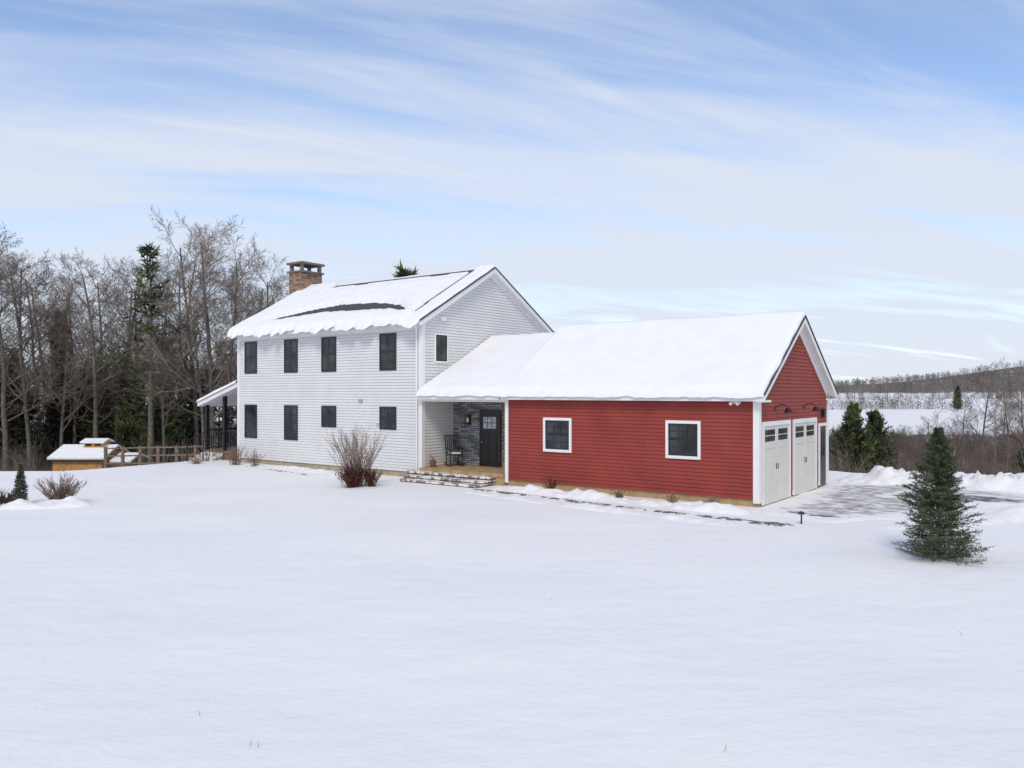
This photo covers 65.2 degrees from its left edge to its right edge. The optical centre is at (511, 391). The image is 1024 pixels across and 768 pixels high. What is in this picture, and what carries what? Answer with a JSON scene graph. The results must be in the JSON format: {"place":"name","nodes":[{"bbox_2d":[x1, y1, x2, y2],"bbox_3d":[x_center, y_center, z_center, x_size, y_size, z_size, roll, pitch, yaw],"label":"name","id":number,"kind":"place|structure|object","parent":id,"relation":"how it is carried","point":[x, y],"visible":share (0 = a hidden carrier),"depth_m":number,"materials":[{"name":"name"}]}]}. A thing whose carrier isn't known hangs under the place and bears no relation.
{"place":"outdoors","nodes":[
{"label":"outdoors","id":0,"kind":"place"},
{"bbox_2d":[0,366,1023,767],"bbox_3d":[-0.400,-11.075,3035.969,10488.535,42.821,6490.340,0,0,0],"label":"ground","id":1,"kind":"structure","parent":0,"point":[284,618],"depth_m":11.00,"materials":[{"name":"snow"}]},
{"bbox_2d":[0,370,20,470],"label":"fir tree","id":2,"kind":"object","parent":1,"relation":"on","point":[0,430],"visible":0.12,"depth_m":69.73,"materials":[{"name":"green plant"}]},
{"bbox_2d":[0,488,27,505],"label":"shrub","id":3,"kind":"object","parent":1,"relation":"on","point":[9,498],"visible":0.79,"depth_m":22.98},
{"bbox_2d":[12,463,28,499],"bbox_3d":[-14.479,2.705,23.566,0.670,1.256,0.500,0,0,45],"label":"evergreen shrub","id":4,"kind":"object","parent":1,"relation":"on","point":[20,478],"visible":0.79,"depth_m":23.56,"materials":[{"name":"green plant"}]},
{"bbox_2d":[0,354,41,469],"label":"fir tree","id":5,"kind":"object","parent":1,"relation":"on","point":[16,431],"visible":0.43,"depth_m":69.47,"materials":[{"name":"green plant"}]},
{"bbox_2d":[0,265,59,414],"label":"bare tree","id":6,"kind":"object","parent":1,"relation":"on","point":[21,315],"visible":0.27,"depth_m":72.91,"materials":[{"name":"brown plant"}]},
{"bbox_2d":[0,233,64,417],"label":"bare tree","id":7,"kind":"object","parent":1,"relation":"on","point":[16,320],"visible":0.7,"depth_m":65.68,"materials":[{"name":"brown plant"}]},
{"bbox_2d":[0,247,85,422],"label":"bare tree","id":8,"kind":"object","parent":1,"relation":"on","point":[40,262],"visible":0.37,"depth_m":76.83,"materials":[{"name":"brown plant"}]},
{"bbox_2d":[0,259,89,454],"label":"bare tree","id":9,"kind":"object","parent":1,"relation":"on","point":[40,338],"visible":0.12,"depth_m":79.63,"materials":[{"name":"grey plant"}]},
{"bbox_2d":[0,251,91,470],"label":"bare tree","id":10,"kind":"object","parent":1,"relation":"on","point":[27,428],"visible":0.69,"depth_m":65.68,"materials":[{"name":"grey plant"}]},
{"bbox_2d":[0,496,92,509],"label":"snow bank","id":11,"kind":"structure","parent":1,"relation":"on","point":[66,502],"depth_m":22.73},
{"bbox_2d":[24,309,86,470],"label":"fir tree","id":12,"kind":"object","parent":1,"relation":"on","point":[55,414],"visible":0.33,"depth_m":69.42,"materials":[{"name":"green plant"}]},
{"bbox_2d":[0,221,115,470],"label":"bare tree","id":13,"kind":"object","parent":1,"relation":"on","point":[4,430],"visible":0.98,"depth_m":62.25,"materials":[{"name":"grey plant"}]},
{"bbox_2d":[0,254,119,432],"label":"bare tree","id":14,"kind":"object","parent":1,"relation":"on","point":[13,332],"visible":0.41,"depth_m":70.18,"materials":[{"name":"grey plant"}]},
{"bbox_2d":[33,470,86,499],"bbox_3d":[-13.290,2.813,23.635,1.528,1.045,1.258,0,0,-13],"label":"shrub","id":15,"kind":"object","parent":1,"relation":"on","point":[57,493],"visible":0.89,"depth_m":23.45,"materials":[{"name":"brown plant"}]},
{"bbox_2d":[0,264,128,443],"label":"bare tree","id":16,"kind":"object","parent":1,"relation":"on","point":[74,418],"visible":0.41,"depth_m":69.60,"materials":[{"name":"grey plant"}]},
{"bbox_2d":[11,273,132,447],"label":"bare tree","id":17,"kind":"object","parent":1,"relation":"on","point":[62,428],"visible":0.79,"depth_m":65.92,"materials":[{"name":"grey plant"}]},
{"bbox_2d":[63,369,92,443],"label":"fir tree","id":18,"kind":"object","parent":1,"relation":"on","point":[87,413],"visible":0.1,"depth_m":71.53,"materials":[{"name":"green plant"}]},
{"bbox_2d":[46,438,149,470],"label":"shed","id":19,"kind":"structure","parent":1,"relation":"on","point":[89,452],"depth_m":55.73,"materials":[{"name":"brown wood"}]},
{"bbox_2d":[73,392,122,445],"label":"pine tree","id":20,"kind":"object","parent":1,"relation":"on","point":[104,426],"visible":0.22,"depth_m":69.51,"materials":[{"name":"green plant"}]},
{"bbox_2d":[32,251,172,437],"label":"bare tree","id":21,"kind":"object","parent":1,"relation":"on","point":[95,401],"visible":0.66,"depth_m":65.76,"materials":[{"name":"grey plant"}]},
{"bbox_2d":[83,357,121,437],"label":"pine tree","id":22,"kind":"object","parent":1,"relation":"on","point":[106,409],"visible":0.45,"depth_m":69.72,"materials":[{"name":"green plant"}]},
{"bbox_2d":[61,249,147,397],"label":"bare tree","id":23,"kind":"object","parent":1,"relation":"on","point":[103,304],"visible":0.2,"depth_m":82.32,"materials":[{"name":"grey plant"}]},
{"bbox_2d":[30,253,188,443],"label":"bare tree","id":24,"kind":"object","parent":1,"relation":"on","point":[105,324],"visible":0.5,"depth_m":67.88,"materials":[{"name":"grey plant"}]},
{"bbox_2d":[0,428,235,470],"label":"brush","id":25,"kind":"object","parent":1,"relation":"on","point":[26,467],"visible":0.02,"depth_m":56.22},
{"bbox_2d":[5,346,236,467],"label":"woodland","id":26,"kind":"object","parent":1,"relation":"on","point":[42,421],"visible":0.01,"depth_m":90.94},
{"bbox_2d":[103,347,142,441],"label":"pine tree","id":27,"kind":"object","parent":1,"relation":"on","point":[122,381],"visible":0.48,"depth_m":67.57,"materials":[{"name":"green plant"}]},
{"bbox_2d":[75,268,177,423],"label":"bare tree","id":28,"kind":"object","parent":1,"relation":"on","point":[124,284],"visible":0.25,"depth_m":72.50,"materials":[{"name":"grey plant"}]},
{"bbox_2d":[106,374,154,453],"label":"pine tree","id":29,"kind":"object","parent":1,"relation":"on","point":[135,415],"visible":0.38,"depth_m":67.28,"materials":[{"name":"green plant"}]},
{"bbox_2d":[85,262,196,422],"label":"bare tree","id":30,"kind":"object","parent":1,"relation":"on","point":[129,272],"visible":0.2,"depth_m":80.94,"materials":[{"name":"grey plant"}]},
{"bbox_2d":[98,241,188,464],"bbox_3d":[-28.389,-1.694,61.787,7.319,20.241,6.250,0,0,-43],"label":"pine tree","id":31,"kind":"object","parent":1,"relation":"on","point":[147,249],"visible":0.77,"depth_m":61.70,"materials":[{"name":"green plant"}]},
{"bbox_2d":[82,281,212,418],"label":"bare tree","id":32,"kind":"object","parent":1,"relation":"on","point":[182,366],"visible":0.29,"depth_m":67.18,"materials":[{"name":"grey plant"}]},
{"bbox_2d":[128,384,190,464],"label":"pine tree","id":33,"kind":"object","parent":1,"relation":"on","point":[158,429],"visible":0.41,"depth_m":63.52,"materials":[{"name":"green plant"}]},
{"bbox_2d":[104,445,216,467],"bbox_3d":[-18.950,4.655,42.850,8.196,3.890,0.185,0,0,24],"label":"fence","id":34,"kind":"object","parent":1,"relation":"on","point":[139,455],"visible":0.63,"depth_m":43.25,"materials":[{"name":"brown wood"}]},
{"bbox_2d":[124,261,207,461],"bbox_3d":[-26.550,-0.920,61.433,6.525,18.708,8.183,0,0,-16],"label":"bare tree","id":35,"kind":"object","parent":1,"relation":"on","point":[164,425],"visible":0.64,"depth_m":61.37,"materials":[{"name":"grey plant"}]},
{"bbox_2d":[116,236,230,406],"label":"bare tree","id":36,"kind":"object","parent":1,"relation":"on","point":[189,308],"visible":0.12,"depth_m":79.55,"materials":[{"name":"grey plant"}]},
{"bbox_2d":[109,204,239,453],"bbox_3d":[-24.938,-3.233,64.885,11.832,23.597,14.062,0,0,16],"label":"bare tree","id":37,"kind":"object","parent":1,"relation":"on","point":[196,425],"visible":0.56,"depth_m":63.87,"materials":[{"name":"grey plant"}]},
{"bbox_2d":[132,246,221,404],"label":"bare tree","id":38,"kind":"object","parent":1,"relation":"on","point":[179,398],"visible":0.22,"depth_m":69.35,"materials":[{"name":"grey plant"}]},
{"bbox_2d":[161,399,199,461],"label":"pine tree","id":39,"kind":"object","parent":1,"relation":"on","point":[188,425],"visible":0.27,"depth_m":65.73,"materials":[{"name":"green plant"}]},
{"bbox_2d":[130,244,236,448],"bbox_3d":[-23.574,-1.478,60.981,8.136,19.832,9.670,0,0,44],"label":"bare tree","id":40,"kind":"object","parent":1,"relation":"on","point":[178,342],"visible":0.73,"depth_m":60.87,"materials":[{"name":"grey plant"}]},
{"bbox_2d":[184,454,204,463],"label":"shrub","id":41,"kind":"object","parent":1,"relation":"on","point":[195,461],"visible":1,"depth_m":36.65,"materials":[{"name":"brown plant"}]},
{"bbox_2d":[186,378,217,453],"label":"fir tree","id":42,"kind":"object","parent":1,"relation":"on","point":[190,404],"visible":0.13,"depth_m":69.61,"materials":[{"name":"green plant"}]},
{"bbox_2d":[128,215,287,448],"bbox_3d":[-21.249,-2.718,59.271,10.155,22.241,12.522,0,0,2],"label":"bare tree","id":43,"kind":"object","parent":1,"relation":"on","point":[212,418],"visible":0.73,"depth_m":59.27,"materials":[{"name":"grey plant"}]},
{"bbox_2d":[203,341,236,447],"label":"pine tree","id":44,"kind":"object","parent":1,"relation":"on","point":[232,411],"visible":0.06,"depth_m":69.77,"materials":[{"name":"green plant"}]},
{"bbox_2d":[168,223,279,427],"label":"bare tree","id":45,"kind":"object","parent":1,"relation":"on","point":[243,274],"visible":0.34,"depth_m":71.46,"materials":[{"name":"grey plant"}]},
{"bbox_2d":[191,268,271,414],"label":"bare tree","id":46,"kind":"object","parent":1,"relation":"on","point":[228,325],"visible":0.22,"depth_m":68.59,"materials":[{"name":"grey plant"}]},
{"bbox_2d":[176,268,288,412],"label":"bare tree","id":47,"kind":"object","parent":1,"relation":"on","point":[241,318],"visible":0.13,"depth_m":82.50,"materials":[{"name":"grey plant"}]},
{"bbox_2d":[196,259,274,384],"bbox_3d":[-20.476,-1.143,61.469,7.439,19.196,9.330,0,0,-28],"label":"bare tree","id":48,"kind":"object","parent":1,"relation":"on","point":[235,289],"visible":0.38,"depth_m":62.08,"materials":[{"name":"grey plant"}]},
{"bbox_2d":[223,440,248,464],"bbox_3d":[-12.433,2.752,36.073,1.208,1.142,1.182,0,0,0],"label":"shrub","id":49,"kind":"object","parent":1,"relation":"on","point":[235,459],"visible":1,"depth_m":35.98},
{"bbox_2d":[212,251,295,379],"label":"bare tree","id":50,"kind":"object","parent":1,"relation":"on","point":[271,278],"visible":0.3,"depth_m":67.03,"materials":[{"name":"grey plant"}]},
{"bbox_2d":[244,451,265,466],"bbox_3d":[-11.348,2.893,35.326,0.920,0.860,0.793,0,0,13],"label":"shrub","id":51,"kind":"object","parent":1,"relation":"on","point":[254,463],"visible":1,"depth_m":35.30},
{"bbox_2d":[233,282,288,373],"bbox_3d":[-19.256,-0.344,63.412,6.878,17.747,8.626,0,0,-17],"label":"bare tree","id":52,"kind":"object","parent":1,"relation":"on","point":[264,298],"visible":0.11,"depth_m":64.62,"materials":[{"name":"grey plant"}]},
{"bbox_2d":[263,276,287,303],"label":"bare tree","id":53,"kind":"object","parent":1,"relation":"on","point":[276,290],"visible":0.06,"depth_m":76.09,"materials":[{"name":"grey plant"}]},
{"bbox_2d":[243,463,388,478],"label":"snow bank","id":54,"kind":"structure","parent":1,"relation":"on","point":[310,470],"depth_m":33.67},
{"bbox_2d":[334,461,366,487],"bbox_3d":[-5.542,2.853,27.545,1.136,0.948,1.290,0,0,-8],"label":"shrub","id":55,"kind":"object","parent":1,"relation":"on","point":[350,479],"visible":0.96,"depth_m":27.44,"materials":[{"name":"brown plant"}]},
{"bbox_2d":[322,422,387,486],"bbox_3d":[-5.404,2.152,28.094,2.081,2.347,2.523,0,0,34],"label":"shrub","id":56,"kind":"object","parent":1,"relation":"on","point":[354,457],"visible":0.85,"depth_m":27.90,"materials":[{"name":"brown plant"}]},
{"bbox_2d":[186,260,553,476],"bbox_3d":[-6.934,-1.155,38.109,15.435,10.890,9.521,0,0,36],"label":"farmhouse","id":57,"kind":"object","parent":1,"relation":"on","point":[315,355],"visible":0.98,"depth_m":33.68,"materials":[{"name":"white paint"}]},
{"bbox_2d":[244,341,256,373],"bbox_3d":[-12.026,-1.580,36.845,0.920,1.460,0.045,0,0,37],"label":"window","id":58,"kind":"structure","parent":57,"relation":"in","point":[250,348],"depth_m":36.84,"materials":[{"name":"glass"}]},
{"bbox_2d":[244,404,256,437],"bbox_3d":[-12.026,1.345,36.845,0.920,1.530,0.045,0,0,37],"label":"window","id":59,"kind":"structure","parent":57,"relation":"in","point":[250,411],"depth_m":36.84,"materials":[{"name":"glass"}]},
{"bbox_2d":[284,339,297,372],"bbox_3d":[-9.701,-1.580,35.112,0.920,1.460,0.045,0,0,37],"label":"window","id":60,"kind":"structure","parent":57,"relation":"in","point":[290,345],"depth_m":35.09,"materials":[{"name":"glass"}]},
{"bbox_2d":[284,405,297,439],"bbox_3d":[-9.701,1.345,35.112,0.920,1.530,0.045,0,0,37],"label":"window","id":61,"kind":"structure","parent":57,"relation":"in","point":[290,411],"depth_m":35.09,"materials":[{"name":"glass"}]},
{"bbox_2d":[321,337,336,371],"bbox_3d":[-7.696,-1.580,33.618,0.920,1.460,0.045,0,0,37],"label":"window","id":62,"kind":"structure","parent":57,"relation":"in","point":[328,344],"depth_m":33.61,"materials":[{"name":"glass"}]},
{"bbox_2d":[321,406,336,427],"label":"window","id":63,"kind":"structure","parent":57,"relation":"in","point":[328,413],"depth_m":33.61,"materials":[{"name":"glass"}]},
{"bbox_2d":[379,333,396,370],"bbox_3d":[-4.890,-1.580,31.526,0.920,1.460,0.045,0,0,37],"label":"window","id":64,"kind":"structure","parent":57,"relation":"in","point":[387,341],"depth_m":31.52,"materials":[{"name":"glass"}]},
{"bbox_2d":[379,407,396,429],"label":"window","id":65,"kind":"structure","parent":57,"relation":"in","point":[387,415],"depth_m":31.51,"materials":[{"name":"glass"}]},
{"bbox_2d":[434,333,447,362],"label":"window","id":66,"kind":"structure","parent":57,"relation":"in","point":[440,340],"depth_m":31.28,"materials":[{"name":"glass"}]},
{"bbox_2d":[361,467,383,486],"bbox_3d":[-4.932,2.962,27.887,0.815,0.727,0.824,0,0,37],"label":"shrub","id":67,"kind":"object","parent":1,"relation":"on","point":[371,477],"visible":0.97,"depth_m":27.81,"materials":[{"name":"brown plant"}]},
{"bbox_2d":[391,259,420,277],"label":"pine tree","id":68,"kind":"object","parent":1,"relation":"on","point":[405,272],"visible":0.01,"depth_m":73.58,"materials":[{"name":"green plant"}]},
{"bbox_2d":[23,360,1023,409],"bbox_3d":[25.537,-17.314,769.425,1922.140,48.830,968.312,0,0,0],"label":"distant woods","id":69,"kind":"object","parent":1,"relation":"on","point":[843,386],"visible":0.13,"depth_m":585.89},
{"bbox_2d":[541,475,560,488],"bbox_3d":[1.239,3.002,26.102,0.683,0.662,0.513,0,0,-19],"label":"garden plant","id":70,"kind":"object","parent":1,"relation":"on","point":[550,485],"visible":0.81,"depth_m":26.02,"materials":[{"name":"brown plant"}]},
{"bbox_2d":[464,491,738,525],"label":"snow bank","id":71,"kind":"structure","parent":1,"relation":"on","point":[606,509],"depth_m":22.13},
{"bbox_2d":[399,310,837,506],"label":"garage","id":72,"kind":"structure","parent":1,"relation":"on","point":[732,409],"depth_m":25.84,"materials":[{"name":"red paint"}]},
{"bbox_2d":[444,435,464,465],"bbox_3d":[-2.225,2.275,31.002,0.597,1.185,0.916,0,0,-25],"label":"rocking chair","id":73,"kind":"object","parent":72,"relation":"on","point":[457,452],"visible":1,"depth_m":31.19,"materials":[{"name":"black paint"}]},
{"bbox_2d":[479,410,500,466],"bbox_3d":[-0.852,1.770,30.727,1.030,2.160,0.100,0,0,37],"label":"door","id":74,"kind":"structure","parent":72,"relation":"in","point":[489,420],"depth_m":30.72,"materials":[{"name":"black paint"}]},
{"bbox_2d":[543,417,571,452],"bbox_3d":[1.509,1.435,26.742,1.130,1.150,0.070,0,0,37],"label":"window","id":75,"kind":"structure","parent":72,"relation":"in","point":[557,432],"depth_m":26.74,"materials":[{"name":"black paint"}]},
{"bbox_2d":[665,420,700,459],"bbox_3d":[5.133,1.435,24.040,1.130,1.150,0.070,0,0,37],"label":"window","id":76,"kind":"structure","parent":72,"relation":"in","point":[682,438],"depth_m":24.04,"materials":[{"name":"black paint"}]},
{"bbox_2d":[761,420,790,505],"bbox_3d":[7.894,2.060,23.859,0.065,2.400,2.500,0,0,37],"label":"garage door","id":77,"kind":"structure","parent":72,"relation":"in","point":[776,435],"depth_m":23.82,"materials":[{"name":"paint"}]},
{"bbox_2d":[792,417,816,495],"bbox_3d":[9.562,2.060,26.096,0.065,2.400,2.480,0,0,37],"label":"garage door","id":78,"kind":"structure","parent":72,"relation":"in","point":[804,431],"depth_m":26.01,"materials":[{"name":"paint"}]},
{"bbox_2d":[818,422,826,484],"bbox_3d":[10.765,2.130,27.681,0.100,2.120,0.940,0,0,37],"label":"door","id":79,"kind":"structure","parent":72,"relation":"in","point":[822,427],"depth_m":27.67,"materials":[{"name":"white paint"}]},
{"bbox_2d":[494,484,750,514],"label":"snow bank","id":80,"kind":"structure","parent":1,"relation":"on","point":[695,506],"depth_m":23.83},
{"bbox_2d":[473,489,793,526],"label":"walkway","id":81,"kind":"structure","parent":1,"relation":"on","point":[781,524],"depth_m":21.69,"materials":[{"name":"stone"}]},
{"bbox_2d":[663,492,680,502],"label":"garden plant","id":82,"kind":"object","parent":1,"relation":"on","point":[672,499],"visible":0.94,"depth_m":23.23,"materials":[{"name":"beige plant"}]},
{"bbox_2d":[829,401,898,472],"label":"pine tree","id":83,"kind":"object","parent":1,"relation":"on","point":[851,437],"visible":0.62,"depth_m":55.59,"materials":[{"name":"green plant"}]},
{"bbox_2d":[854,409,902,468],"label":"pine tree","id":84,"kind":"object","parent":1,"relation":"on","point":[875,418],"visible":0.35,"depth_m":59.60,"materials":[{"name":"green plant"}]},
{"bbox_2d":[892,424,914,469],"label":"bare tree","id":85,"kind":"object","parent":1,"relation":"on","point":[904,458],"visible":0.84,"depth_m":79.88,"materials":[{"name":"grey plant"}]},
{"bbox_2d":[909,426,930,457],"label":"bare tree","id":86,"kind":"object","parent":1,"relation":"on","point":[921,436],"visible":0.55,"depth_m":109.92,"materials":[{"name":"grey plant"}]},
{"bbox_2d":[915,416,932,448],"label":"bare tree","id":87,"kind":"object","parent":1,"relation":"on","point":[928,426],"visible":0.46,"depth_m":90.36,"materials":[{"name":"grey plant"}]},
{"bbox_2d":[829,422,1023,474],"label":"brush","id":88,"kind":"object","parent":1,"relation":"on","point":[980,468],"visible":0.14,"depth_m":107.07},
{"bbox_2d":[837,465,1023,492],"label":"snow bank","id":89,"kind":"structure","parent":1,"relation":"on","point":[878,475],"depth_m":27.72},
{"bbox_2d":[844,471,1022,477],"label":"snow bank","id":90,"kind":"structure","parent":1,"relation":"on","point":[963,475],"depth_m":29.61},
{"bbox_2d":[890,426,994,565],"bbox_3d":[8.470,2.020,15.834,1.771,2.751,2.049,0,0,36],"label":"spruce tree","id":91,"kind":"object","parent":1,"relation":"on","point":[941,469],"visible":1,"depth_m":15.62,"materials":[{"name":"green plant"}]},
{"bbox_2d":[926,421,963,464],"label":"bare tree","id":92,"kind":"object","parent":1,"relation":"on","point":[949,438],"visible":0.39,"depth_m":69.80,"materials":[{"name":"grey plant"}]},
{"bbox_2d":[881,505,1023,532],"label":"snow bank","id":93,"kind":"structure","parent":1,"relation":"on","point":[1011,514],"depth_m":20.18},
{"bbox_2d":[950,385,962,409],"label":"pine tree","id":94,"kind":"object","parent":1,"relation":"on","point":[958,394],"visible":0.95,"depth_m":289.57,"materials":[{"name":"green plant"}]},
{"bbox_2d":[946,420,970,462],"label":"bare tree","id":95,"kind":"object","parent":1,"relation":"on","point":[953,434],"visible":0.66,"depth_m":99.61,"materials":[{"name":"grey plant"}]},
{"bbox_2d":[951,394,977,453],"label":"bare tree","id":96,"kind":"object","parent":1,"relation":"on","point":[958,420],"visible":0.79,"depth_m":119.75,"materials":[{"name":"grey plant"}]},
{"bbox_2d":[951,409,1000,471],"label":"bare tree","id":97,"kind":"object","parent":1,"relation":"on","point":[981,434],"visible":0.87,"depth_m":74.96,"materials":[{"name":"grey plant"}]},
{"bbox_2d":[939,357,1023,462],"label":"bare tree","id":98,"kind":"object","parent":1,"relation":"on","point":[989,391],"visible":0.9,"depth_m":104.98,"materials":[{"name":"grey plant"}]},
{"bbox_2d":[974,421,1011,473],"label":"bare tree","id":99,"kind":"object","parent":1,"relation":"on","point":[1006,427],"visible":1,"depth_m":65.90,"materials":[{"name":"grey plant"}]},
{"bbox_2d":[980,408,1020,472],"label":"bare tree","id":100,"kind":"object","parent":1,"relation":"on","point":[998,434],"visible":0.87,"depth_m":87.75,"materials":[{"name":"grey plant"}]},
{"bbox_2d":[979,378,1023,459],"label":"bare tree","id":101,"kind":"object","parent":1,"relation":"on","point":[1007,410],"visible":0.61,"depth_m":109.76,"materials":[{"name":"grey plant"}]},
{"bbox_2d":[987,388,1018,442],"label":"bare tree","id":102,"kind":"object","parent":1,"relation":"on","point":[1000,415],"visible":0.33,"depth_m":129.89,"materials":[{"name":"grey plant"}]},
{"bbox_2d":[991,378,1023,441],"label":"bare tree","id":103,"kind":"object","parent":1,"relation":"on","point":[1013,408],"visible":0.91,"depth_m":100.66,"materials":[{"name":"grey plant"}]},
{"bbox_2d":[991,399,1023,453],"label":"bare tree","id":104,"kind":"object","parent":1,"relation":"on","point":[1014,432],"visible":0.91,"depth_m":80.29,"materials":[{"name":"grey plant"}]},
{"bbox_2d":[1011,447,1023,473],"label":"pine tree","id":105,"kind":"object","parent":1,"relation":"on","point":[1020,462],"visible":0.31,"depth_m":59.88,"materials":[{"name":"green plant"}]},
{"bbox_2d":[0,0,1023,385],"label":"sky","id":106,"kind":"structure","parent":0,"point":[855,166],"materials":[{"name":"blue"}]},
{"bbox_2d":[758,483,1023,522],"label":"driveway","id":107,"kind":"structure","parent":0,"point":[859,501],"depth_m":23.45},
{"bbox_2d":[766,510,864,522],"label":"snow bank","id":108,"kind":"structure","parent":107,"relation":"on","point":[839,518],"depth_m":20.89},
{"bbox_2d":[874,491,1023,505],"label":"snow bank","id":109,"kind":"structure","parent":107,"relation":"on","point":[989,499],"depth_m":24.45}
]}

